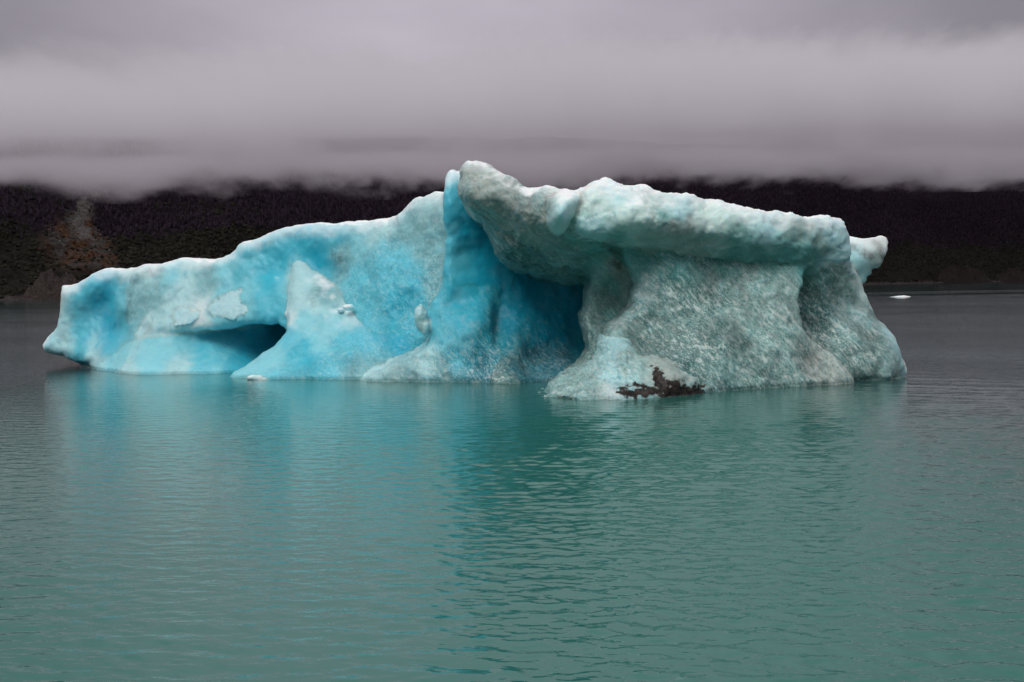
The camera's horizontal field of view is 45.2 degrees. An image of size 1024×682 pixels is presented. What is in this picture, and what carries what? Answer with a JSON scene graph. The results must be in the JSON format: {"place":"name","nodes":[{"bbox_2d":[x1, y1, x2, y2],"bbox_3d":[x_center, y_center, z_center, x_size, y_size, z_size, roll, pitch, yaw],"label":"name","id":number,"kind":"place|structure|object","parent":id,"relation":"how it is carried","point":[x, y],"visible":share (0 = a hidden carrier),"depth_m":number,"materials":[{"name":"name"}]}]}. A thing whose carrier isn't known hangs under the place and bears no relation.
{"place":"outdoors","nodes":[
{"label":"outdoors","id":0,"kind":"place"},
{"bbox_2d":[0,282,1023,681],"bbox_3d":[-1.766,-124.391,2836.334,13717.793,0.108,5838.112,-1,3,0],"label":"lake water","id":1,"kind":"structure","parent":0,"point":[192,528],"depth_m":25.76,"materials":[{"name":"teal liquid"}]},
{"bbox_2d":[43,161,906,399],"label":"iceberg","id":2,"kind":"object","parent":1,"relation":"on","point":[600,289],"visible":0.88,"depth_m":63.80,"materials":[{"name":"blue ice"}]},
{"bbox_2d":[0,132,1023,300],"bbox_3d":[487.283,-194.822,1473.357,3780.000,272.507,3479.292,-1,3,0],"label":"hillside","id":3,"kind":"structure","parent":0,"point":[915,170],"depth_m":1409.75,"materials":[{"name":"black plant"}]},
{"bbox_2d":[24,269,79,299],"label":"rock outcrop","id":4,"kind":"object","parent":3,"relation":"on","point":[48,284],"visible":0.65,"depth_m":755.87,"materials":[{"name":"stone"}]},
{"bbox_2d":[37,200,121,266],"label":"rust shrubs","id":5,"kind":"object","parent":3,"relation":"on","point":[74,241],"visible":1,"depth_m":841.63,"materials":[{"name":"brown plant"}]},
{"bbox_2d":[45,185,116,262],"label":"scree boulders","id":6,"kind":"object","parent":3,"relation":"on","point":[87,231],"visible":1,"depth_m":867.91,"materials":[{"name":"grey stone"}]},
{"bbox_2d":[0,118,1023,255],"bbox_3d":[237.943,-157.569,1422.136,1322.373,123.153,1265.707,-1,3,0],"label":"bare forest","id":7,"kind":"object","parent":3,"relation":"on","point":[64,157],"visible":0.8,"depth_m":1108.47,"materials":[{"name":"black plant"}]},
{"bbox_2d":[0,184,1023,297],"bbox_3d":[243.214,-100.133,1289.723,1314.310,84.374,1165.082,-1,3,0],"label":"shrub cover","id":8,"kind":"object","parent":3,"relation":"on","point":[138,252],"visible":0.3,"depth_m":898.08,"materials":[{"name":"plant"}]},
{"bbox_2d":[936,265,991,282],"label":"rock knoll","id":9,"kind":"structure","parent":3,"relation":"on","point":[959,274],"depth_m":1469.85,"materials":[{"name":"stone"}]},
{"bbox_2d":[997,267,1023,281],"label":"rock knoll","id":10,"kind":"structure","parent":3,"relation":"on","point":[1015,274],"depth_m":1569.56,"materials":[{"name":"stone"}]},
{"bbox_2d":[0,0,1023,152],"label":"sky","id":11,"kind":"structure","parent":0,"point":[927,75],"materials":[{"name":"grey"}]}
]}

